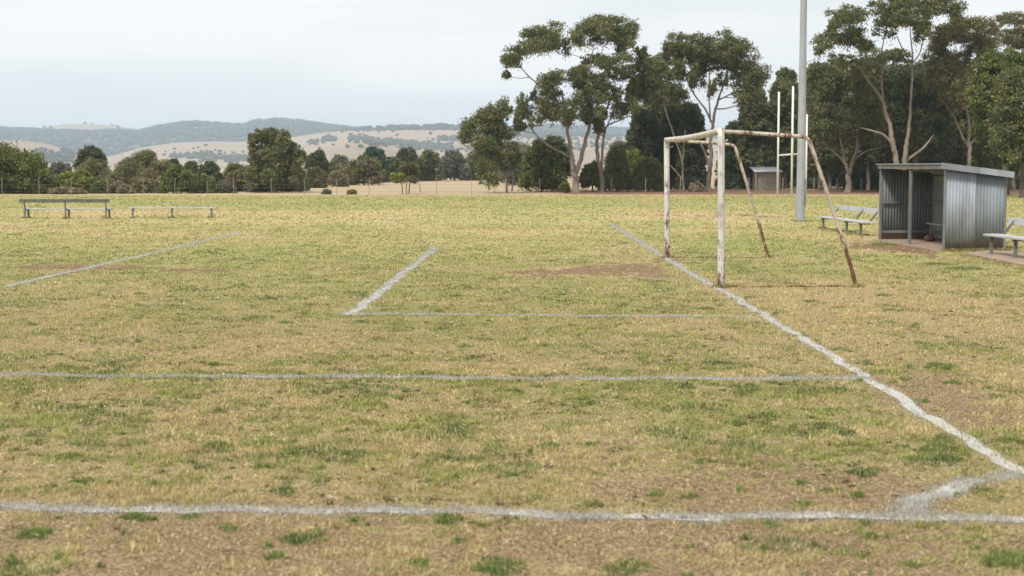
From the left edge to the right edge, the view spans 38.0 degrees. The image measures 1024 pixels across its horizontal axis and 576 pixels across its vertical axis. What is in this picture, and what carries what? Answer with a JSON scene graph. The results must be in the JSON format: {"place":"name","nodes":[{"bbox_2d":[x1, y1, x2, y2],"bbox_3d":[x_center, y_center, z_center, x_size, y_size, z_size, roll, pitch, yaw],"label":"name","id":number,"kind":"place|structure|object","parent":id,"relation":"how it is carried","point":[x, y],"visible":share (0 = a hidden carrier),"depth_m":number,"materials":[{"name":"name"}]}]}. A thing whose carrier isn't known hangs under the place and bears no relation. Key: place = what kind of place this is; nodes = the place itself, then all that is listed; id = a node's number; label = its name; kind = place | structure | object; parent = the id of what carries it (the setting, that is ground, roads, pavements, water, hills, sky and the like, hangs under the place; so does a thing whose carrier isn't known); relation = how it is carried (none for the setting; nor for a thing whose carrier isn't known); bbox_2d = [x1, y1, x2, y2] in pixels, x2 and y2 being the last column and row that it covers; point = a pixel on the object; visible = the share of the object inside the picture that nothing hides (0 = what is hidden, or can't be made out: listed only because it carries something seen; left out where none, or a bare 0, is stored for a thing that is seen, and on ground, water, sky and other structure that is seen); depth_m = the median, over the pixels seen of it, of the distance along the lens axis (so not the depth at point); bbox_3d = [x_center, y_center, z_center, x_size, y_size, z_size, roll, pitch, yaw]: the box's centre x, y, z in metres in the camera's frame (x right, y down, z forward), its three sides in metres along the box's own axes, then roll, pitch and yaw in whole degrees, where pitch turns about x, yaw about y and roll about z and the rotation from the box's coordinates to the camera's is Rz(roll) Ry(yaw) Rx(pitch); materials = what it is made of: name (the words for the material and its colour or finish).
{"place":"outdoors","nodes":[
{"label":"outdoors","id":0,"kind":"place"},
{"bbox_2d":[0,140,77,168],"bbox_3d":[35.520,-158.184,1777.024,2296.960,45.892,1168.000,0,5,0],"label":"hills","id":1,"kind":"structure","parent":0,"point":[27,145],"depth_m":1612.62,"materials":[{"name":"beige plant"}]},
{"bbox_2d":[41,124,138,129],"bbox_3d":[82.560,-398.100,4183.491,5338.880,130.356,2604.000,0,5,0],"label":"hills","id":2,"kind":"structure","parent":0,"point":[81,126],"depth_m":3898.90,"materials":[{"name":"plant"}]},
{"bbox_2d":[0,124,717,151],"bbox_3d":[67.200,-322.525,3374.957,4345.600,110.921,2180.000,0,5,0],"label":"hills","id":3,"kind":"structure","parent":0,"point":[136,145],"depth_m":2873.84,"materials":[{"name":"plant"}]},
{"bbox_2d":[42,121,462,130],"bbox_3d":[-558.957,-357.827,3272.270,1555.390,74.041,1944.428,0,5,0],"label":"skyline trees","id":4,"kind":"object","parent":3,"relation":"on","point":[344,128],"visible":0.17,"depth_m":2309.95,"materials":[{"name":"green plant"}]},
{"bbox_2d":[34,123,626,163],"bbox_3d":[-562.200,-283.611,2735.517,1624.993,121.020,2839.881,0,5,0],"label":"hillside woods","id":5,"kind":"object","parent":3,"relation":"on","point":[51,156],"visible":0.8,"depth_m":1830.06,"materials":[{"name":"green plant"}]},
{"bbox_2d":[0,117,717,156],"bbox_3d":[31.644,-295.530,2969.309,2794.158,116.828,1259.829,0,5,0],"label":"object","id":6,"kind":"structure","parent":3,"relation":"on","point":[122,138],"depth_m":2964.30,"materials":[{"name":"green plant"}]},
{"bbox_2d":[106,129,717,168],"bbox_3d":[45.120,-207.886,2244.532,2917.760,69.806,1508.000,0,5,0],"label":"hills","id":7,"kind":"structure","parent":0,"point":[240,147],"depth_m":1977.74,"materials":[{"name":"beige plant"}]},
{"bbox_2d":[244,141,717,168],"bbox_3d":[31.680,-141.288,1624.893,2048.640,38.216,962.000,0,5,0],"label":"hills","id":8,"kind":"structure","parent":0,"point":[353,151],"depth_m":1424.00,"materials":[{"name":"beige plant"}]},
{"bbox_2d":[0,169,1023,575],"bbox_3d":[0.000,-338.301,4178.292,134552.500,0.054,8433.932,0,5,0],"label":"ground","id":9,"kind":"structure","parent":0,"point":[200,549],"depth_m":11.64,"materials":[{"name":"green plant"}]},
{"bbox_2d":[0,140,58,193],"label":"shrub","id":10,"kind":"object","parent":9,"relation":"on","point":[18,166],"visible":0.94,"depth_m":102.26,"materials":[{"name":"green plant"}]},
{"bbox_2d":[47,160,72,174],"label":"gum tree","id":11,"kind":"object","parent":9,"relation":"on","point":[60,167],"visible":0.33,"depth_m":127.02,"materials":[{"name":"green plant"}]},
{"bbox_2d":[19,199,111,217],"bbox_3d":[-16.208,-2.860,54.046,3.280,0.751,0.431,0,5,0],"label":"park bench","id":12,"kind":"object","parent":9,"relation":"on","point":[62,200],"visible":0.94,"depth_m":53.85,"materials":[{"name":"grey wood"}]},
{"bbox_2d":[48,186,87,193],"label":"shrub","id":13,"kind":"object","parent":9,"relation":"on","point":[60,190],"visible":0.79,"depth_m":101.17,"materials":[{"name":"green plant"}]},
{"bbox_2d":[55,168,96,192],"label":"shrub","id":14,"kind":"object","parent":9,"relation":"on","point":[80,176],"visible":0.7,"depth_m":104.47,"materials":[{"name":"green plant"}]},
{"bbox_2d":[72,144,108,169],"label":"gum tree","id":15,"kind":"object","parent":9,"relation":"on","point":[86,152],"visible":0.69,"depth_m":124.98,"materials":[{"name":"green plant"}]},
{"bbox_2d":[75,155,111,180],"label":"gum tree","id":16,"kind":"object","parent":9,"relation":"on","point":[97,169],"visible":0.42,"depth_m":122.70,"materials":[{"name":"green plant"}]},
{"bbox_2d":[89,178,106,193],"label":"shrub","id":17,"kind":"object","parent":9,"relation":"on","point":[96,189],"visible":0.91,"depth_m":103.29,"materials":[{"name":"green plant"}]},
{"bbox_2d":[103,180,135,193],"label":"shrub","id":18,"kind":"object","parent":9,"relation":"on","point":[120,189],"visible":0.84,"depth_m":103.32,"materials":[{"name":"green plant"}]},
{"bbox_2d":[2,232,241,285],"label":"chalked grass","id":19,"kind":"structure","parent":9,"relation":"on","point":[121,260],"depth_m":30.24,"materials":[{"name":"white paint"}]},
{"bbox_2d":[101,159,152,183],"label":"gum tree","id":20,"kind":"object","parent":9,"relation":"on","point":[127,172],"visible":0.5,"depth_m":114.85,"materials":[{"name":"green plant"}]},
{"bbox_2d":[116,149,158,168],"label":"gum tree","id":21,"kind":"object","parent":9,"relation":"on","point":[145,157],"visible":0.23,"depth_m":126.68,"materials":[{"name":"green plant"}]},
{"bbox_2d":[130,177,169,192],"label":"shrub","id":22,"kind":"object","parent":9,"relation":"on","point":[147,188],"visible":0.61,"depth_m":105.20,"materials":[{"name":"green plant"}]},
{"bbox_2d":[146,158,172,178],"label":"gum tree","id":23,"kind":"object","parent":9,"relation":"on","point":[157,167],"visible":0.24,"depth_m":117.32,"materials":[{"name":"green plant"}]},
{"bbox_2d":[127,207,216,217],"bbox_3d":[-12.388,-2.729,54.282,3.209,0.450,0.268,0,5,0],"label":"park bench","id":24,"kind":"object","parent":9,"relation":"on","point":[172,208],"visible":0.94,"depth_m":54.13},
{"bbox_2d":[158,164,201,193],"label":"shrub","id":25,"kind":"object","parent":9,"relation":"on","point":[176,174],"visible":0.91,"depth_m":104.09,"materials":[{"name":"green plant"}]},
{"bbox_2d":[183,160,200,175],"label":"gum tree","id":26,"kind":"object","parent":9,"relation":"on","point":[192,166],"visible":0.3,"depth_m":133.02,"materials":[{"name":"green plant"}]},
{"bbox_2d":[199,172,218,192],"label":"shrub","id":27,"kind":"object","parent":9,"relation":"on","point":[206,179],"visible":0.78,"depth_m":105.28,"materials":[{"name":"green plant"}]},
{"bbox_2d":[198,160,220,177],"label":"gum tree","id":28,"kind":"object","parent":9,"relation":"on","point":[209,167],"visible":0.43,"depth_m":130.95,"materials":[{"name":"green plant"}]},
{"bbox_2d":[214,179,237,192],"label":"shrub","id":29,"kind":"object","parent":9,"relation":"on","point":[225,188],"visible":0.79,"depth_m":105.37,"materials":[{"name":"green plant"}]},
{"bbox_2d":[221,162,247,176],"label":"gum tree","id":30,"kind":"object","parent":9,"relation":"on","point":[233,167],"visible":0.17,"depth_m":122.93,"materials":[{"name":"green plant"}]},
{"bbox_2d":[223,169,247,191],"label":"shrub","id":31,"kind":"object","parent":9,"relation":"on","point":[237,176],"visible":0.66,"depth_m":111.30,"materials":[{"name":"green plant"}]},
{"bbox_2d":[242,126,307,192],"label":"gum tree","id":32,"kind":"object","parent":9,"relation":"on","point":[292,158],"visible":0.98,"depth_m":107.05,"materials":[{"name":"green plant"}]},
{"bbox_2d":[276,172,305,191],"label":"shrub","id":33,"kind":"object","parent":9,"relation":"on","point":[299,189],"visible":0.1,"depth_m":111.56,"materials":[{"name":"green plant"}]},
{"bbox_2d":[304,166,328,187],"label":"shrub","id":34,"kind":"object","parent":9,"relation":"on","point":[316,175],"visible":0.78,"depth_m":130.93,"materials":[{"name":"green plant"}]},
{"bbox_2d":[303,150,330,172],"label":"gum tree","id":35,"kind":"object","parent":9,"relation":"on","point":[317,158],"visible":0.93,"depth_m":150.85,"materials":[{"name":"green plant"}]},
{"bbox_2d":[327,170,349,186],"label":"shrub","id":36,"kind":"object","parent":9,"relation":"on","point":[338,175],"visible":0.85,"depth_m":139.05,"materials":[{"name":"green plant"}]},
{"bbox_2d":[343,155,386,183],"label":"gum tree","id":37,"kind":"object","parent":9,"relation":"on","point":[362,169],"visible":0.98,"depth_m":150.64,"materials":[{"name":"green plant"}]},
{"bbox_2d":[357,145,391,182],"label":"tree","id":38,"kind":"object","parent":9,"relation":"on","point":[376,152],"visible":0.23,"depth_m":176.40,"materials":[{"name":"green plant"}]},
{"bbox_2d":[339,247,439,314],"bbox_3d":[-1.894,-0.307,26.612,0.397,0.031,15.758,0,5,1],"label":"field line","id":39,"kind":"object","parent":9,"relation":"on","point":[379,293],"visible":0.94,"depth_m":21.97,"materials":[{"name":"white paint"}]},
{"bbox_2d":[385,156,401,181],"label":"gum tree","id":40,"kind":"object","parent":9,"relation":"on","point":[396,162],"visible":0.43,"depth_m":184.53,"materials":[{"name":"green plant"}]},
{"bbox_2d":[389,172,408,193],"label":"tree","id":41,"kind":"object","parent":9,"relation":"on","point":[398,178],"visible":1,"depth_m":100.51,"materials":[{"name":"green plant"}]},
{"bbox_2d":[398,161,420,193],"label":"tree","id":42,"kind":"object","parent":9,"relation":"on","point":[411,169],"visible":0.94,"depth_m":103.48,"materials":[{"name":"green plant"}]},
{"bbox_2d":[396,146,422,180],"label":"gum tree","id":43,"kind":"object","parent":9,"relation":"on","point":[407,154],"visible":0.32,"depth_m":189.99,"materials":[{"name":"green plant"}]},
{"bbox_2d":[0,374,848,379],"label":"field line","id":44,"kind":"object","parent":9,"relation":"on","point":[448,378],"visible":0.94,"depth_m":13.22,"materials":[{"name":"white paint"}]},
{"bbox_2d":[419,149,444,180],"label":"gum tree","id":45,"kind":"object","parent":9,"relation":"on","point":[430,162],"visible":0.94,"depth_m":194.34,"materials":[{"name":"green plant"}]},
{"bbox_2d":[0,370,867,380],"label":"chalked grass","id":46,"kind":"structure","parent":9,"relation":"on","point":[355,375],"depth_m":13.23,"materials":[{"name":"white paint"}]},
{"bbox_2d":[438,149,473,180],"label":"gum tree","id":47,"kind":"object","parent":9,"relation":"on","point":[454,163],"visible":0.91,"depth_m":202.32,"materials":[{"name":"green plant"}]},
{"bbox_2d":[460,149,490,179],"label":"gum tree","id":48,"kind":"object","parent":9,"relation":"on","point":[473,170],"visible":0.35,"depth_m":205.75,"materials":[{"name":"green plant"}]},
{"bbox_2d":[455,95,523,192],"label":"gum tree","id":49,"kind":"object","parent":9,"relation":"on","point":[485,138],"visible":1,"depth_m":104.87,"materials":[{"name":"green plant"}]},
{"bbox_2d":[2,304,1013,566],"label":"soil crumbs","id":50,"kind":"object","parent":9,"relation":"on","point":[538,394],"visible":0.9,"depth_m":14.55,"materials":[{"name":"brown soil"}]},
{"bbox_2d":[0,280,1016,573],"bbox_3d":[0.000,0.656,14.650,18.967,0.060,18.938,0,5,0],"label":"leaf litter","id":51,"kind":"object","parent":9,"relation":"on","point":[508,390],"visible":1,"depth_m":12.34,"materials":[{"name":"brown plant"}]},
{"bbox_2d":[0,178,1019,194],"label":"wire fence","id":52,"kind":"object","parent":9,"relation":"on","point":[304,184],"visible":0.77,"depth_m":99.09,"materials":[{"name":"grey metal"}]},
{"bbox_2d":[0,230,1023,575],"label":"grass tufts","id":53,"kind":"object","parent":9,"relation":"on","point":[498,560],"visible":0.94,"depth_m":8.41,"materials":[{"name":"green plant"}]},
{"bbox_2d":[0,498,1023,526],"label":"chalked grass","id":54,"kind":"structure","parent":9,"relation":"on","point":[891,516],"depth_m":8.02,"materials":[{"name":"white paint"}]},
{"bbox_2d":[0,502,1023,522],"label":"field line","id":55,"kind":"object","parent":9,"relation":"on","point":[626,515],"visible":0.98,"depth_m":8.00,"materials":[{"name":"white paint"}]},
{"bbox_2d":[495,143,530,185],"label":"gum tree","id":56,"kind":"object","parent":9,"relation":"on","point":[523,147],"visible":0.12,"depth_m":148.39,"materials":[{"name":"green plant"}]},
{"bbox_2d":[21,216,1023,287],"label":"rough grass","id":57,"kind":"structure","parent":9,"relation":"on","point":[860,284],"depth_m":32.74,"materials":[{"name":"green plant"}]},
{"bbox_2d":[517,138,569,191],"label":"shrub","id":58,"kind":"object","parent":9,"relation":"on","point":[541,160],"visible":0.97,"depth_m":110.85,"materials":[{"name":"green plant"}]},
{"bbox_2d":[349,312,753,317],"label":"chalked grass","id":59,"kind":"structure","parent":9,"relation":"on","point":[535,314],"depth_m":18.71,"materials":[{"name":"white paint"}]},
{"bbox_2d":[545,134,575,187],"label":"gum tree","id":60,"kind":"object","parent":9,"relation":"on","point":[553,140],"visible":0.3,"depth_m":116.80,"materials":[{"name":"green plant"}]},
{"bbox_2d":[499,11,641,192],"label":"gum tree","id":61,"kind":"object","parent":9,"relation":"on","point":[591,84],"visible":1,"depth_m":106.16,"materials":[{"name":"green plant"}]},
{"bbox_2d":[579,160,606,190],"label":"shrub","id":62,"kind":"object","parent":9,"relation":"on","point":[589,176],"visible":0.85,"depth_m":113.11,"materials":[{"name":"green plant"}]},
{"bbox_2d":[604,144,632,191],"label":"shrub","id":63,"kind":"object","parent":9,"relation":"on","point":[617,170],"visible":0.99,"depth_m":112.06,"materials":[{"name":"green plant"}]},
{"bbox_2d":[591,45,669,191],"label":"gum tree","id":64,"kind":"object","parent":9,"relation":"on","point":[644,86],"visible":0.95,"depth_m":108.34,"materials":[{"name":"green plant"}]},
{"bbox_2d":[626,147,643,174],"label":"shrub","id":65,"kind":"object","parent":9,"relation":"on","point":[633,155],"visible":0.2,"depth_m":119.80,"materials":[{"name":"green plant"}]},
{"bbox_2d":[623,105,663,189],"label":"gum tree","id":66,"kind":"object","parent":9,"relation":"on","point":[644,133],"visible":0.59,"depth_m":120.50,"materials":[{"name":"green plant"}]},
{"bbox_2d":[630,155,663,191],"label":"shrub","id":67,"kind":"object","parent":9,"relation":"on","point":[650,169],"visible":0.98,"depth_m":112.01,"materials":[{"name":"green plant"}]},
{"bbox_2d":[623,52,694,189],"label":"gum tree","id":68,"kind":"object","parent":9,"relation":"on","point":[677,93],"visible":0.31,"depth_m":117.66,"materials":[{"name":"green plant"}]},
{"bbox_2d":[640,100,683,153],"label":"gum tree","id":69,"kind":"object","parent":9,"relation":"on","point":[654,110],"visible":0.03,"depth_m":124.26,"materials":[{"name":"green plant"}]},
{"bbox_2d":[657,101,682,188],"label":"gum tree","id":70,"kind":"object","parent":9,"relation":"on","point":[673,112],"visible":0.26,"depth_m":122.53,"materials":[{"name":"green plant"}]},
{"bbox_2d":[674,103,708,189],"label":"gum tree","id":71,"kind":"object","parent":9,"relation":"on","point":[692,121],"visible":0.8,"depth_m":119.74,"materials":[{"name":"green plant"}]},
{"bbox_2d":[687,181,706,191],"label":"shrub","id":72,"kind":"object","parent":9,"relation":"on","point":[697,186],"visible":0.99,"depth_m":111.69,"materials":[{"name":"green plant"}]},
{"bbox_2d":[660,26,772,190],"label":"gum tree","id":73,"kind":"object","parent":9,"relation":"on","point":[702,55],"visible":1,"depth_m":112.23,"materials":[{"name":"green plant"}]},
{"bbox_2d":[714,119,752,188],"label":"gum tree","id":74,"kind":"object","parent":9,"relation":"on","point":[734,178],"visible":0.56,"depth_m":123.70,"materials":[{"name":"green plant"}]},
{"bbox_2d":[733,91,776,188],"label":"gum tree","id":75,"kind":"object","parent":9,"relation":"on","point":[754,117],"visible":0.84,"depth_m":122.65,"materials":[{"name":"green plant"}]},
{"bbox_2d":[664,128,856,287],"bbox_3d":[4.226,-1.485,26.605,2.290,2.563,7.477,0,5,0],"label":"soccer goal","id":76,"kind":"object","parent":9,"relation":"on","point":[721,144],"visible":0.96,"depth_m":22.96,"materials":[{"name":"paint"}]},
{"bbox_2d":[750,167,782,190],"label":"garden shed","id":77,"kind":"structure","parent":9,"relation":"on","point":[764,178],"depth_m":116.74,"materials":[{"name":"white metal"}]},
{"bbox_2d":[767,76,797,188],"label":"gum tree","id":78,"kind":"object","parent":9,"relation":"on","point":[782,87],"visible":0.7,"depth_m":124.43,"materials":[{"name":"green plant"}]},
{"bbox_2d":[770,66,798,187],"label":"gum tree","id":79,"kind":"object","parent":9,"relation":"on","point":[784,72],"visible":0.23,"depth_m":129.35,"materials":[{"name":"green plant"}]},
{"bbox_2d":[776,86,807,200],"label":"football posts","id":80,"kind":"object","parent":9,"relation":"on","point":[791,154],"visible":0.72,"depth_m":87.35,"materials":[{"name":"white metal"}]},
{"bbox_2d":[796,0,806,221],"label":"light pole","id":81,"kind":"object","parent":9,"relation":"on","point":[801,186],"visible":0.84,"depth_m":50.24,"materials":[{"name":"metal"}]},
{"bbox_2d":[606,223,1023,473],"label":"field line","id":82,"kind":"object","parent":9,"relation":"on","point":[910,403],"visible":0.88,"depth_m":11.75,"materials":[{"name":"white paint"}]},
{"bbox_2d":[795,148,845,188],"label":"gum tree","id":83,"kind":"object","parent":9,"relation":"on","point":[835,175],"visible":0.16,"depth_m":124.52,"materials":[{"name":"green plant"}]},
{"bbox_2d":[805,85,849,189],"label":"gum tree","id":84,"kind":"object","parent":9,"relation":"on","point":[829,159],"visible":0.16,"depth_m":116.88,"materials":[{"name":"green plant"}]},
{"bbox_2d":[806,58,890,191],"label":"gum tree","id":85,"kind":"object","parent":9,"relation":"on","point":[836,82],"visible":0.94,"depth_m":107.72,"materials":[{"name":"green plant"}]},
{"bbox_2d":[819,205,878,234],"bbox_3d":[9.659,-1.931,42.509,0.628,0.771,4.884,0,5,-2],"label":"park bench","id":86,"kind":"object","parent":9,"relation":"on","point":[861,210],"visible":0.88,"depth_m":41.99,"materials":[{"name":"white metal"}]},
{"bbox_2d":[838,149,879,189],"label":"gum tree","id":87,"kind":"object","parent":9,"relation":"on","point":[857,176],"visible":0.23,"depth_m":120.79,"materials":[{"name":"green plant"}]},
{"bbox_2d":[841,95,900,190],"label":"gum tree","id":88,"kind":"object","parent":9,"relation":"on","point":[868,160],"visible":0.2,"depth_m":116.00,"materials":[{"name":"green plant"}]},
{"bbox_2d":[809,0,968,169],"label":"gum tree","id":89,"kind":"object","parent":9,"relation":"on","point":[895,14],"visible":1,"depth_m":101.85,"materials":[{"name":"green plant"}]},
{"bbox_2d":[862,60,957,171],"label":"gum tree","id":90,"kind":"object","parent":9,"relation":"on","point":[928,112],"visible":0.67,"depth_m":110.12,"materials":[{"name":"green plant"}]},
{"bbox_2d":[889,70,936,172],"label":"gum tree","id":91,"kind":"object","parent":9,"relation":"on","point":[899,147],"visible":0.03,"depth_m":116.83,"materials":[{"name":"green plant"}]},
{"bbox_2d":[873,163,1014,251],"bbox_3d":[10.099,-1.949,35.318,1.736,2.034,5.376,0,5,-3],"label":"team shelter","id":92,"kind":"object","parent":9,"relation":"on","point":[948,205],"visible":0.93,"depth_m":33.36,"materials":[{"name":"metal"}]},
{"bbox_2d":[876,467,1023,517],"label":"chalked grass","id":93,"kind":"structure","parent":9,"relation":"on","point":[960,485],"depth_m":8.51,"materials":[{"name":"white paint"}]},
{"bbox_2d":[930,94,984,164],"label":"gum tree","id":94,"kind":"object","parent":9,"relation":"on","point":[961,118],"visible":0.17,"depth_m":114.31,"materials":[{"name":"green plant"}]},
{"bbox_2d":[901,472,1020,516],"bbox_3d":[2.521,1.170,8.551,0.484,0.016,1.614,4,6,39],"label":"field line","id":95,"kind":"object","parent":9,"relation":"on","point":[945,488],"visible":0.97,"depth_m":8.61,"materials":[{"name":"white paint"}]},
{"bbox_2d":[920,13,1003,165],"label":"gum tree","id":96,"kind":"object","parent":9,"relation":"on","point":[951,69],"visible":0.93,"depth_m":105.17,"materials":[{"name":"green plant"}]},
{"bbox_2d":[966,133,1014,180],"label":"shrub","id":97,"kind":"object","parent":9,"relation":"on","point":[981,157],"visible":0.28,"depth_m":110.67,"materials":[{"name":"green plant"}]},
{"bbox_2d":[962,47,1023,195],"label":"leafy tree","id":98,"kind":"object","parent":9,"relation":"on","point":[990,67],"visible":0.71,"depth_m":94.73,"materials":[{"name":"green plant"}]},
{"bbox_2d":[966,250,1023,266],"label":"concrete pad","id":99,"kind":"object","parent":9,"relation":"on","point":[1003,256],"visible":0.69,"depth_m":30.50,"materials":[{"name":"beige concrete"}]},
{"bbox_2d":[983,217,1023,257],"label":"park bench","id":100,"kind":"object","parent":99,"relation":"on","point":[1015,221],"visible":0.97,"depth_m":30.73,"materials":[{"name":"white metal"}]},
{"bbox_2d":[986,140,1018,194],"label":"gum tree","id":101,"kind":"object","parent":9,"relation":"on","point":[996,161],"visible":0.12,"depth_m":98.54,"materials":[{"name":"green plant"}]},
{"bbox_2d":[984,64,1023,197],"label":"leafy tree","id":102,"kind":"object","parent":9,"relation":"on","point":[1008,116],"visible":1,"depth_m":88.80,"materials":[{"name":"green plant"}]},
{"bbox_2d":[994,11,1023,189],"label":"gum tree","id":103,"kind":"object","parent":9,"relation":"on","point":[1013,37],"visible":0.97,"depth_m":116.11,"materials":[{"name":"green plant"}]},
{"bbox_2d":[0,0,1023,129],"label":"sky","id":104,"kind":"structure","parent":0,"point":[136,64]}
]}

